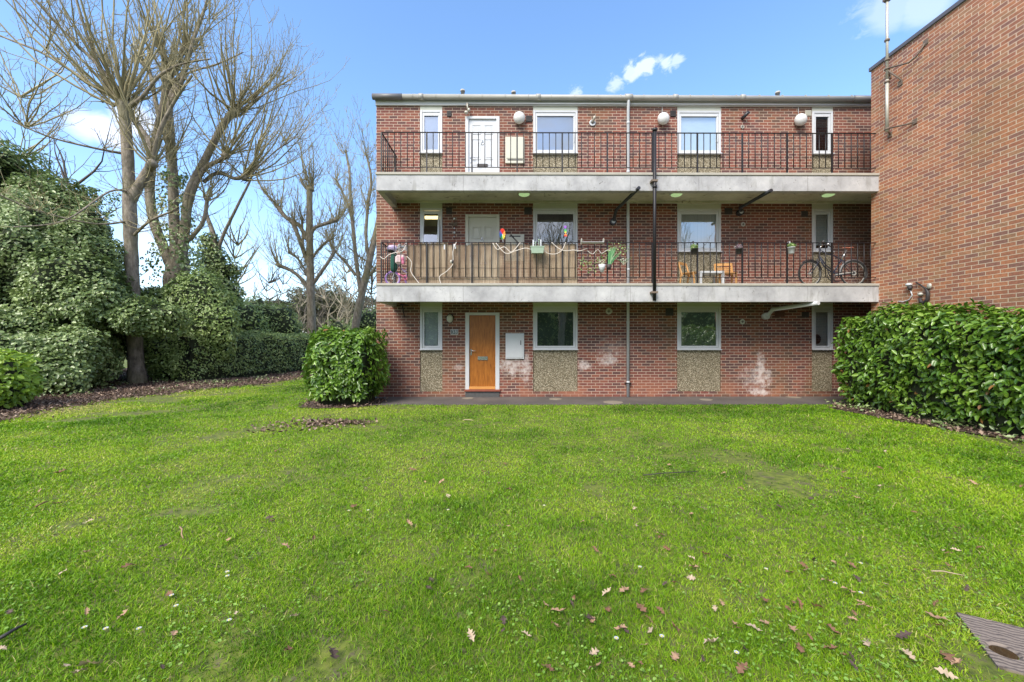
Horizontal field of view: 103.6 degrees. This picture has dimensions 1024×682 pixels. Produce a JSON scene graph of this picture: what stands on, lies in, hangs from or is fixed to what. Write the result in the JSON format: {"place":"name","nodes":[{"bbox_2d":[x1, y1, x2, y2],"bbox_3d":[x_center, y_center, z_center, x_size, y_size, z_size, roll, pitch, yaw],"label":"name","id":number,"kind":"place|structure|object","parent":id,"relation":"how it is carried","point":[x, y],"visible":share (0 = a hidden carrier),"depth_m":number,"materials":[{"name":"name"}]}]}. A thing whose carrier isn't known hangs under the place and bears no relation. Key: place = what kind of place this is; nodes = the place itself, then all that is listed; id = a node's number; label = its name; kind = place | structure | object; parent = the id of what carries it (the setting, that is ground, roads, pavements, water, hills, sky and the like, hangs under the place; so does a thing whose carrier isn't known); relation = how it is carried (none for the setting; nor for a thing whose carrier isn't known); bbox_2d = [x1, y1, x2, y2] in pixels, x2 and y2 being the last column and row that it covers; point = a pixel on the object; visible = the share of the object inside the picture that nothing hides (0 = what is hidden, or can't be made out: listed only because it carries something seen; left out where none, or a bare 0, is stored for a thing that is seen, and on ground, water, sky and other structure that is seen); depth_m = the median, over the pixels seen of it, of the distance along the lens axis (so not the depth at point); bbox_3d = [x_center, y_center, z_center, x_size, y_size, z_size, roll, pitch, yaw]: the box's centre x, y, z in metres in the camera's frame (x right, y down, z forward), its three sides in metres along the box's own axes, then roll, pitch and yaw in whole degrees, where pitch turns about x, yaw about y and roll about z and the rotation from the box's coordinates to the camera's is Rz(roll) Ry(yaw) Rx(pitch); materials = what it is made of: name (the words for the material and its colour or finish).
{"place":"outdoors","nodes":[
{"label":"outdoors","id":0,"kind":"place"},
{"bbox_2d":[233,251,257,292],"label":"bare tree","id":1,"kind":"object","parent":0,"point":[245,272],"visible":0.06,"depth_m":30.33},
{"bbox_2d":[245,266,271,300],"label":"bare tree","id":2,"kind":"object","parent":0,"point":[263,288],"visible":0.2,"depth_m":30.19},
{"bbox_2d":[293,283,306,331],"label":"bare tree","id":3,"kind":"object","parent":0,"point":[301,298],"visible":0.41,"depth_m":35.90,"materials":[{"name":"plant"}]},
{"bbox_2d":[302,275,339,328],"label":"bare tree","id":4,"kind":"object","parent":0,"point":[321,311],"visible":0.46,"depth_m":45.87,"materials":[{"name":"plant"}]},
{"bbox_2d":[0,0,957,332],"label":"sky","id":5,"kind":"structure","parent":0,"point":[566,47],"materials":[{"name":"blue"}]},
{"bbox_2d":[0,358,1023,681],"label":"ground","id":6,"kind":"structure","parent":0,"point":[792,480],"depth_m":2.98,"materials":[{"name":"plant"}]},
{"bbox_2d":[0,623,26,639],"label":"stick","id":7,"kind":"object","parent":6,"relation":"on","point":[10,632],"visible":1,"depth_m":2.03,"materials":[{"name":"wood"}]},
{"bbox_2d":[77,659,103,665],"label":"fallen leaf","id":8,"kind":"object","parent":6,"relation":"on","point":[84,662],"visible":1,"depth_m":1.85,"materials":[{"name":"plant"}]},
{"bbox_2d":[2,373,300,418],"bbox_3d":[-17.346,1.488,15.746,17.694,0.075,20.314,0,0,0],"label":"leaf litter bed","id":9,"kind":"object","parent":6,"relation":"on","point":[71,404],"visible":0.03,"depth_m":11.31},
{"bbox_2d":[0,348,46,409],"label":"bush","id":10,"kind":"object","parent":9,"relation":"on","point":[21,379],"visible":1,"depth_m":8.82,"materials":[{"name":"green plant"}]},
{"bbox_2d":[0,7,121,183],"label":"bare tree","id":11,"kind":"object","parent":9,"relation":"on","point":[35,89],"visible":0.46,"depth_m":17.88,"materials":[{"name":"brown plant"}]},
{"bbox_2d":[0,113,148,275],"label":"bare tree","id":12,"kind":"object","parent":9,"relation":"on","point":[64,173],"visible":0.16,"depth_m":17.49,"materials":[{"name":"plant"}]},
{"bbox_2d":[0,138,196,394],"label":"ivy thicket","id":13,"kind":"object","parent":9,"relation":"on","point":[72,315],"visible":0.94,"depth_m":12.35,"materials":[{"name":"green plant"}]},
{"bbox_2d":[0,0,235,383],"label":"pollard tree","id":14,"kind":"object","parent":9,"relation":"on","point":[124,98],"visible":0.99,"depth_m":13.78,"materials":[{"name":"brown plant"}]},
{"bbox_2d":[121,264,243,380],"bbox_3d":[-12.748,-0.690,15.389,4.928,4.447,2.489,0,0,0],"label":"laurel shrub","id":15,"kind":"object","parent":9,"relation":"on","point":[203,300],"visible":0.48,"depth_m":14.84,"materials":[{"name":"plant"}]},
{"bbox_2d":[98,0,347,295],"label":"ivy clad tree","id":16,"kind":"object","parent":9,"relation":"on","point":[174,254],"visible":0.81,"depth_m":15.99,"materials":[{"name":"brown plant"}]},
{"bbox_2d":[161,327,327,381],"bbox_3d":[-10.326,0.480,20.304,2.104,2.059,12.968,0,0,16],"label":"clipped hedge","id":17,"kind":"object","parent":9,"relation":"on","point":[262,355],"visible":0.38,"depth_m":16.27,"materials":[{"name":"plant"}]},
{"bbox_2d":[243,293,305,336],"bbox_3d":[-13.976,-0.544,22.013,4.913,4.271,3.456,0,0,-24],"label":"silvery shrub","id":18,"kind":"object","parent":9,"relation":"on","point":[282,320],"visible":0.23,"depth_m":21.44,"materials":[{"name":"plant"}]},
{"bbox_2d":[242,81,369,333],"bbox_3d":[-11.358,-6.210,22.106,7.301,14.313,4.052,0,0,0],"label":"straight pollard tree","id":19,"kind":"object","parent":9,"relation":"on","point":[308,253],"visible":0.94,"depth_m":21.84,"materials":[{"name":"brown plant"}]},
{"bbox_2d":[209,198,269,301],"bbox_3d":[-17.277,-3.638,25.931,2.963,10.278,5.173,0,0,-14],"label":"bare tree","id":20,"kind":"object","parent":6,"relation":"on","point":[237,243],"visible":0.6,"depth_m":25.68,"materials":[{"name":"brown plant"}]},
{"bbox_2d":[217,283,270,336],"bbox_3d":[-13.385,-0.554,17.967,4.451,4.199,3.409,0,0,0],"label":"bright shrub","id":21,"kind":"object","parent":6,"relation":"on","point":[249,318],"visible":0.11,"depth_m":18.20,"materials":[{"name":"plant"}]},
{"bbox_2d":[247,251,291,306],"bbox_3d":[-23.883,-3.718,40.022,4.313,10.447,3.267,0,0,0],"label":"bare tree","id":22,"kind":"object","parent":6,"relation":"on","point":[271,281],"visible":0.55,"depth_m":39.81,"materials":[{"name":"plant"}]},
{"bbox_2d":[252,263,303,322],"bbox_3d":[-18.994,-2.450,32.697,3.364,7.913,2.734,0,0,16],"label":"bare tree","id":23,"kind":"object","parent":6,"relation":"on","point":[283,283],"visible":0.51,"depth_m":32.57,"materials":[{"name":"plant"}]},
{"bbox_2d":[245,300,325,320],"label":"shrub","id":24,"kind":"object","parent":6,"relation":"on","point":[317,312],"visible":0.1,"depth_m":50.37,"materials":[{"name":"green plant"}]},
{"bbox_2d":[265,291,334,315],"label":"shrub","id":25,"kind":"object","parent":6,"relation":"on","point":[297,301],"visible":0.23,"depth_m":49.39,"materials":[{"name":"green plant"}]},
{"bbox_2d":[283,246,321,336],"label":"bare tree","id":26,"kind":"object","parent":6,"relation":"on","point":[299,313],"visible":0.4,"depth_m":41.86,"materials":[{"name":"plant"}]},
{"bbox_2d":[281,282,354,318],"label":"shrub","id":27,"kind":"object","parent":6,"relation":"on","point":[300,289],"visible":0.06,"depth_m":57.55,"materials":[{"name":"green plant"}]},
{"bbox_2d":[297,269,348,326],"bbox_3d":[-13.720,-2.034,29.672,3.585,7.078,2.918,0,0,-31],"label":"bare tree","id":28,"kind":"object","parent":6,"relation":"on","point":[324,297],"visible":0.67,"depth_m":29.87,"materials":[{"name":"plant"}]},
{"bbox_2d":[300,289,353,331],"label":"shrub","id":29,"kind":"object","parent":6,"relation":"on","point":[333,308],"visible":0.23,"depth_m":48.28,"materials":[{"name":"green plant"}]},
{"bbox_2d":[328,646,339,658],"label":"fallen leaf","id":30,"kind":"object","parent":6,"relation":"on","point":[332,651],"visible":1,"depth_m":1.90,"materials":[{"name":"plant"}]},
{"bbox_2d":[316,248,354,323],"bbox_3d":[-14.392,-3.064,33.835,2.652,9.130,3.952,0,0,-44],"label":"bare tree","id":31,"kind":"object","parent":6,"relation":"on","point":[338,313],"visible":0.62,"depth_m":33.99,"materials":[{"name":"plant"}]},
{"bbox_2d":[304,94,375,328],"bbox_3d":[-9.616,-7.026,25.122,5.853,16.219,5.232,0,0,-39],"label":"leaning tree","id":32,"kind":"object","parent":6,"relation":"on","point":[362,283],"visible":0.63,"depth_m":24.84,"materials":[{"name":"brown plant"}]},
{"bbox_2d":[298,399,383,407],"bbox_3d":[-4.067,1.485,9.706,1.926,0.002,1.662,0,0,0],"label":"bush earth bed","id":33,"kind":"object","parent":6,"relation":"on","point":[313,405],"visible":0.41,"depth_m":9.29,"materials":[{"name":"soil"}]},
{"bbox_2d":[300,324,390,404],"bbox_3d":[-3.968,0.551,9.729,2.080,1.917,1.750,0,0,0],"label":"laurel bush","id":34,"kind":"object","parent":33,"relation":"on","point":[345,368],"visible":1,"depth_m":9.16,"materials":[{"name":"green plant"}]},
{"bbox_2d":[316,280,369,310],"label":"shrub","id":35,"kind":"object","parent":6,"relation":"on","point":[336,289],"visible":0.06,"depth_m":63.72,"materials":[{"name":"green plant"}]},
{"bbox_2d":[316,306,375,333],"bbox_3d":[-9.565,-0.468,26.560,7.207,4.098,3.582,0,0,0],"label":"shrub","id":36,"kind":"object","parent":6,"relation":"on","point":[368,318],"visible":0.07,"depth_m":25.53,"materials":[{"name":"green plant"}]},
{"bbox_2d":[324,250,368,326],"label":"bare tree","id":37,"kind":"object","parent":6,"relation":"on","point":[346,305],"visible":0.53,"depth_m":43.48,"materials":[{"name":"plant"}]},
{"bbox_2d":[335,256,375,320],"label":"bare tree","id":38,"kind":"object","parent":6,"relation":"on","point":[366,301],"visible":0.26,"depth_m":45.69,"materials":[{"name":"plant"}]},
{"bbox_2d":[338,233,375,311],"bbox_3d":[-12.261,-3.933,35.758,5.876,10.866,4.605,0,0,10],"label":"bare tree","id":39,"kind":"object","parent":6,"relation":"on","point":[371,283],"visible":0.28,"depth_m":35.61,"materials":[{"name":"plant"}]},
{"bbox_2d":[349,296,375,313],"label":"shrub","id":40,"kind":"object","parent":6,"relation":"on","point":[374,301],"visible":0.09,"depth_m":59.84,"materials":[{"name":"green plant"}]},
{"bbox_2d":[467,628,474,641],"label":"fallen leaf","id":41,"kind":"object","parent":6,"relation":"on","point":[470,635],"visible":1,"depth_m":2.00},
{"bbox_2d":[0,368,1023,441],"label":"leaf litter","id":42,"kind":"object","parent":6,"relation":"on","point":[151,387],"visible":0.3,"depth_m":10.17,"materials":[{"name":"plant"}]},
{"bbox_2d":[194,140,256,302],"bbox_3d":[-13.835,-4.409,19.434,3.041,10.502,1.824,0,0,0],"label":"ivy stump","id":43,"kind":"object","parent":42,"relation":"on","point":[212,250],"visible":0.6,"depth_m":19.23,"materials":[{"name":"green plant"}]},
{"bbox_2d":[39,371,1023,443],"bbox_3d":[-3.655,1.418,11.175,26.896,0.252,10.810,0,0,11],"label":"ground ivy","id":44,"kind":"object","parent":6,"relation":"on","point":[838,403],"visible":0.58,"depth_m":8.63,"materials":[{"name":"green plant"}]},
{"bbox_2d":[542,664,554,670],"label":"fallen leaf","id":45,"kind":"object","parent":6,"relation":"on","point":[549,667],"visible":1,"depth_m":1.82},
{"bbox_2d":[589,647,598,654],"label":"fallen leaf","id":46,"kind":"object","parent":6,"relation":"on","point":[594,651],"visible":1,"depth_m":1.91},
{"bbox_2d":[369,396,848,404],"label":"footpath","id":47,"kind":"structure","parent":6,"relation":"on","point":[596,400],"depth_m":10.08,"materials":[{"name":"concrete"}]},
{"bbox_2d":[603,401,622,403],"bbox_3d":[2.453,1.484,9.783,0.480,0.008,0.480,0,0,0],"label":"drain cover","id":48,"kind":"object","parent":47,"relation":"on","point":[614,402],"visible":1,"depth_m":9.72,"materials":[{"name":"concrete"}]},
{"bbox_2d":[614,624,627,629],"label":"fallen leaf","id":49,"kind":"object","parent":6,"relation":"on","point":[621,625],"visible":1,"depth_m":2.06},
{"bbox_2d":[619,586,628,591],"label":"fallen leaf","id":50,"kind":"object","parent":6,"relation":"on","point":[622,589],"visible":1,"depth_m":2.37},
{"bbox_2d":[372,89,879,396],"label":"apartment block","id":51,"kind":"structure","parent":6,"relation":"on","point":[663,337],"depth_m":10.78,"materials":[{"name":"brick"}]},
{"bbox_2d":[390,252,396,282],"bbox_3d":[-2.885,-1.812,9.836,0.170,0.949,0.162,0,0,0],"label":"folded parasol","id":52,"kind":"object","parent":51,"relation":"on","point":[392,263],"visible":0.53,"depth_m":9.78,"materials":[{"name":"green fabric"}]},
{"bbox_2d":[385,243,418,282],"bbox_3d":[-2.697,-1.849,9.858,0.794,1.027,0.435,0,0,0],"label":"child bicycle","id":53,"kind":"object","parent":51,"relation":"on","point":[403,261],"visible":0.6,"depth_m":9.79,"materials":[{"name":"pink metal"}]},
{"bbox_2d":[419,306,442,349],"bbox_3d":[-2.156,-0.340,10.773,0.611,1.166,0.137,0,0,0],"label":"window","id":54,"kind":"structure","parent":51,"relation":"in","point":[430,316],"depth_m":10.78,"materials":[{"name":"white plastic"}]},
{"bbox_2d":[419,110,442,153],"bbox_3d":[-2.156,-5.580,10.773,0.611,1.166,0.137,0,0,0],"label":"window","id":55,"kind":"structure","parent":51,"relation":"in","point":[430,120],"depth_m":10.78,"materials":[{"name":"white plastic"}]},
{"bbox_2d":[420,208,442,251],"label":"window","id":56,"kind":"structure","parent":51,"relation":"in","point":[423,211],"depth_m":10.75,"materials":[{"name":"white plastic"}]},
{"bbox_2d":[464,313,499,396],"bbox_3d":[-0.790,0.420,10.781,0.950,2.359,0.170,0,0,0],"label":"door","id":57,"kind":"structure","parent":51,"relation":"in","point":[482,330],"depth_m":10.80,"materials":[{"name":"brown wood"}]},
{"bbox_2d":[465,214,499,282],"bbox_3d":[-0.790,-2.350,10.798,0.910,2.059,0.136,0,0,0],"label":"door","id":58,"kind":"structure","parent":51,"relation":"in","point":[478,227],"depth_m":10.80,"materials":[{"name":"beige paint"}]},
{"bbox_2d":[465,116,499,171],"bbox_3d":[-0.790,-4.970,10.798,0.910,2.059,0.136,0,0,0],"label":"door","id":59,"kind":"structure","parent":51,"relation":"in","point":[472,123],"depth_m":10.80,"materials":[{"name":"white plastic"}]},
{"bbox_2d":[499,229,504,239],"bbox_3d":[-0.231,-2.465,9.707,0.145,0.492,0.037,0,0,0],"label":"rainbow pinwheel","id":60,"kind":"object","parent":51,"relation":"on","point":[501,234],"visible":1,"depth_m":9.71,"materials":[{"name":"multicoloured plastic"}]},
{"bbox_2d":[533,306,577,349],"bbox_3d":[1.160,-0.340,10.789,1.207,1.166,0.137,0,0,0],"label":"window","id":61,"kind":"structure","parent":51,"relation":"in","point":[554,327],"depth_m":10.85,"materials":[{"name":"white plastic"}]},
{"bbox_2d":[533,208,577,251],"bbox_3d":[1.160,-2.960,10.818,1.207,1.166,0.195,0,0,0],"label":"window","id":62,"kind":"structure","parent":51,"relation":"in","point":[540,215],"depth_m":10.78,"materials":[{"name":"white plastic"}]},
{"bbox_2d":[533,110,577,154],"bbox_3d":[1.160,-5.580,10.789,1.207,1.166,0.137,0,0,0],"label":"window","id":63,"kind":"structure","parent":51,"relation":"in","point":[543,120],"depth_m":10.85,"materials":[{"name":"white plastic"}]},
{"bbox_2d":[381,132,875,172],"bbox_3d":[2.812,-4.482,10.199,11.886,0.990,1.170,0,0,0],"label":"balcony railing","id":64,"kind":"object","parent":51,"relation":"on","point":[606,167],"visible":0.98,"depth_m":9.63,"materials":[{"name":"black metal"}]},
{"bbox_2d":[381,242,875,282],"bbox_3d":[2.812,-1.862,10.199,11.886,0.990,1.170,0,0,0],"label":"balcony railing","id":65,"kind":"object","parent":51,"relation":"on","point":[651,277],"visible":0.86,"depth_m":9.63,"materials":[{"name":"black metal"}]},
{"bbox_2d":[386,245,396,252],"bbox_3d":[-2.915,-2.240,9.786,0.280,0.180,0.200,0,0,0],"label":"bicycle helmet","id":66,"kind":"object","parent":65,"relation":"hanging from","point":[390,248],"visible":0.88,"depth_m":9.71,"materials":[{"name":"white plastic"}]},
{"bbox_2d":[408,243,576,282],"bbox_3d":[-0.473,-1.853,9.661,4.046,1.023,0.032,0,0,0],"label":"bamboo screen","id":67,"kind":"object","parent":65,"relation":"attached to","point":[449,278],"visible":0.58,"depth_m":9.66,"materials":[{"name":"brown wood"}]},
{"bbox_2d":[530,239,544,253],"bbox_3d":[0.594,-2.232,9.527,0.336,0.350,0.263,0,0,0],"label":"railing planter","id":68,"kind":"object","parent":65,"relation":"hanging from","point":[535,249],"visible":1,"depth_m":9.42,"materials":[{"name":"green plastic"}]},
{"bbox_2d":[580,238,603,244],"bbox_3d":[1.896,-2.348,9.514,0.535,0.156,0.170,0,0,0],"label":"rail shelf","id":69,"kind":"object","parent":65,"relation":"attached to","point":[581,242],"visible":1,"depth_m":9.47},
{"bbox_2d":[598,260,604,271],"bbox_3d":[2.123,-1.780,9.542,0.175,0.307,0.165,0,0,16],"label":"wall pot","id":70,"kind":"object","parent":65,"relation":"hanging from","point":[601,266],"depth_m":9.49,"materials":[{"name":"ceramic"}]},
{"bbox_2d":[579,241,628,272],"bbox_3d":[2.188,-1.991,9.597,1.213,0.772,0.098,0,0,0],"label":"ivy garland","id":71,"kind":"object","parent":65,"relation":"hanging from","point":[602,256],"visible":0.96,"depth_m":9.60,"materials":[{"name":"green plant"}]},
{"bbox_2d":[606,246,619,269],"bbox_3d":[2.418,-1.973,9.538,0.382,0.567,0.138,0,0,0],"label":"spiky plant","id":72,"kind":"object","parent":65,"relation":"on","point":[611,255],"visible":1,"depth_m":9.51,"materials":[{"name":"plant"}]},
{"bbox_2d":[690,241,697,254],"bbox_3d":[4.321,-2.216,9.550,0.183,0.321,0.193,0,0,40],"label":"hanging pot","id":73,"kind":"object","parent":65,"relation":"hanging from","point":[694,248],"visible":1,"depth_m":9.50,"materials":[{"name":"plastic"}]},
{"bbox_2d":[735,241,742,254],"bbox_3d":[5.371,-2.216,9.560,0.164,0.320,0.196,0,0,-39],"label":"hanging pot","id":74,"kind":"object","parent":65,"relation":"hanging from","point":[738,248],"visible":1,"depth_m":9.50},
{"bbox_2d":[787,241,795,253],"bbox_3d":[6.613,-2.223,9.561,0.166,0.306,0.206,0,0,-35],"label":"hanging pot","id":75,"kind":"object","parent":65,"relation":"hanging from","point":[791,248],"visible":1,"depth_m":9.51,"materials":[{"name":"white plastic"}]},
{"bbox_2d":[677,262,695,282],"bbox_3d":[4.495,-1.671,10.183,0.444,0.672,0.453,0,0,-40],"label":"folding chair","id":76,"kind":"object","parent":51,"relation":"on","point":[687,273],"visible":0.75,"depth_m":10.17,"materials":[{"name":"brown wood"}]},
{"bbox_2d":[677,306,721,349],"bbox_3d":[5.008,-0.340,10.808,1.190,1.166,0.137,0,0,0],"label":"window","id":77,"kind":"structure","parent":51,"relation":"in","point":[698,327],"depth_m":10.87,"materials":[{"name":"white plastic"}]},
{"bbox_2d":[677,209,721,252],"bbox_3d":[5.008,-2.960,10.808,1.190,1.166,0.137,0,0,0],"label":"window","id":78,"kind":"structure","parent":51,"relation":"in","point":[696,225],"depth_m":10.87,"materials":[{"name":"white plastic"}]},
{"bbox_2d":[677,111,721,154],"bbox_3d":[5.008,-5.580,10.808,1.190,1.166,0.137,0,0,0],"label":"window","id":79,"kind":"structure","parent":51,"relation":"in","point":[687,121],"depth_m":10.87,"materials":[{"name":"white plastic"}]},
{"bbox_2d":[691,271,723,282],"bbox_3d":[4.919,-1.530,10.144,0.595,0.385,0.480,0,0,0],"label":"side table","id":80,"kind":"object","parent":51,"relation":"on","point":[706,273],"visible":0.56,"depth_m":9.95,"materials":[{"name":"white paint"}]},
{"bbox_2d":[714,263,736,282],"bbox_3d":[5.425,-1.671,10.241,0.444,0.672,0.453,0,0,12],"label":"folding chair","id":81,"kind":"object","parent":51,"relation":"on","point":[725,268],"visible":0.59,"depth_m":10.38,"materials":[{"name":"brown wood"}]},
{"bbox_2d":[812,307,834,349],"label":"window","id":82,"kind":"structure","parent":51,"relation":"in","point":[822,317],"depth_m":10.82,"materials":[{"name":"white plastic"}]},
{"bbox_2d":[812,209,834,252],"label":"window","id":83,"kind":"structure","parent":51,"relation":"in","point":[822,219],"depth_m":10.82,"materials":[{"name":"white plastic"}]},
{"bbox_2d":[812,111,834,154],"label":"window","id":84,"kind":"structure","parent":51,"relation":"in","point":[829,114],"depth_m":10.81,"materials":[{"name":"white plastic"}]},
{"bbox_2d":[798,241,867,282],"bbox_3d":[7.928,-1.908,10.015,1.702,1.124,0.470,0,0,-13],"label":"bicycle","id":85,"kind":"object","parent":51,"relation":"on","point":[816,263],"visible":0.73,"depth_m":9.98,"materials":[{"name":"metal"}]},
{"bbox_2d":[636,603,645,611],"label":"fallen leaf","id":86,"kind":"object","parent":6,"relation":"on","point":[641,607],"visible":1,"depth_m":2.21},
{"bbox_2d":[643,471,697,475],"bbox_3d":[1.760,1.471,4.482,0.623,0.035,0.016,0,0,-4],"label":"stick","id":87,"kind":"object","parent":6,"relation":"on","point":[668,472],"visible":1,"depth_m":4.48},
{"bbox_2d":[670,651,679,660],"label":"fallen leaf","id":88,"kind":"object","parent":6,"relation":"on","point":[675,656],"visible":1,"depth_m":1.88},
{"bbox_2d":[703,637,718,643],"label":"fallen leaf","id":89,"kind":"object","parent":6,"relation":"on","point":[712,640],"visible":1,"depth_m":1.97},
{"bbox_2d":[736,662,748,673],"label":"fallen leaf","id":90,"kind":"object","parent":6,"relation":"on","point":[740,667],"visible":1,"depth_m":1.81,"materials":[{"name":"plant"}]},
{"bbox_2d":[795,642,804,652],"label":"fallen leaf","id":91,"kind":"object","parent":6,"relation":"on","point":[800,648],"visible":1,"depth_m":1.93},
{"bbox_2d":[823,644,837,648],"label":"fallen leaf","id":92,"kind":"object","parent":6,"relation":"on","point":[832,647],"visible":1,"depth_m":1.96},
{"bbox_2d":[824,623,840,633],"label":"fallen leaf","id":93,"kind":"object","parent":6,"relation":"on","point":[832,628],"visible":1,"depth_m":2.09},
{"bbox_2d":[862,638,870,646],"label":"fallen leaf","id":94,"kind":"object","parent":6,"relation":"on","point":[867,643],"visible":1,"depth_m":1.98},
{"bbox_2d":[895,630,911,639],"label":"fallen leaf","id":95,"kind":"object","parent":6,"relation":"on","point":[901,635],"visible":1,"depth_m":2.04,"materials":[{"name":"plant"}]},
{"bbox_2d":[902,648,914,658],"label":"fallen leaf","id":96,"kind":"object","parent":6,"relation":"on","point":[909,653],"visible":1,"depth_m":1.92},
{"bbox_2d":[830,404,1022,441],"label":"hedge earth bed","id":97,"kind":"object","parent":6,"relation":"on","point":[889,416],"visible":0.11,"depth_m":7.51,"materials":[{"name":"soil"}]},
{"bbox_2d":[829,298,1023,436],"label":"laurel hedge","id":98,"kind":"object","parent":97,"relation":"on","point":[933,362],"visible":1,"depth_m":7.20,"materials":[{"name":"green plant"}]},
{"bbox_2d":[925,611,950,621],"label":"fallen leaf","id":99,"kind":"object","parent":6,"relation":"on","point":[937,616],"visible":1,"depth_m":2.19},
{"bbox_2d":[934,666,957,678],"bbox_3d":[1.951,1.490,1.812,0.078,0.010,0.042,15,47,29],"label":"fallen leaf","id":100,"kind":"object","parent":6,"relation":"on","point":[945,671],"visible":1,"depth_m":1.81,"materials":[{"name":"plant"}]},
{"bbox_2d":[869,0,1023,320],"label":"gable building","id":101,"kind":"structure","parent":6,"relation":"on","point":[947,212],"depth_m":7.96,"materials":[{"name":"brick"}]},
{"bbox_2d":[882,0,928,137],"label":"antenna mast","id":102,"kind":"object","parent":101,"relation":"attached to","point":[888,74],"visible":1,"depth_m":9.16,"materials":[{"name":"grey metal"}]},
{"bbox_2d":[939,650,954,660],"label":"fallen leaf","id":103,"kind":"object","parent":6,"relation":"on","point":[949,657],"visible":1,"depth_m":1.91,"materials":[{"name":"plant"}]},
{"bbox_2d":[931,570,964,575],"bbox_3d":[2.804,1.490,2.596,0.172,0.012,0.015,0,0,17],"label":"stick","id":104,"kind":"object","parent":6,"relation":"on","point":[944,571],"visible":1,"depth_m":2.60,"materials":[{"name":"wood"}]},
{"bbox_2d":[949,657,962,664],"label":"fallen leaf","id":105,"kind":"object","parent":6,"relation":"on","point":[957,660],"visible":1,"depth_m":1.87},
{"bbox_2d":[956,612,1023,675],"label":"cover board","id":106,"kind":"object","parent":6,"relation":"on","point":[1004,642],"visible":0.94,"depth_m":2.04,"materials":[{"name":"grey wood"}]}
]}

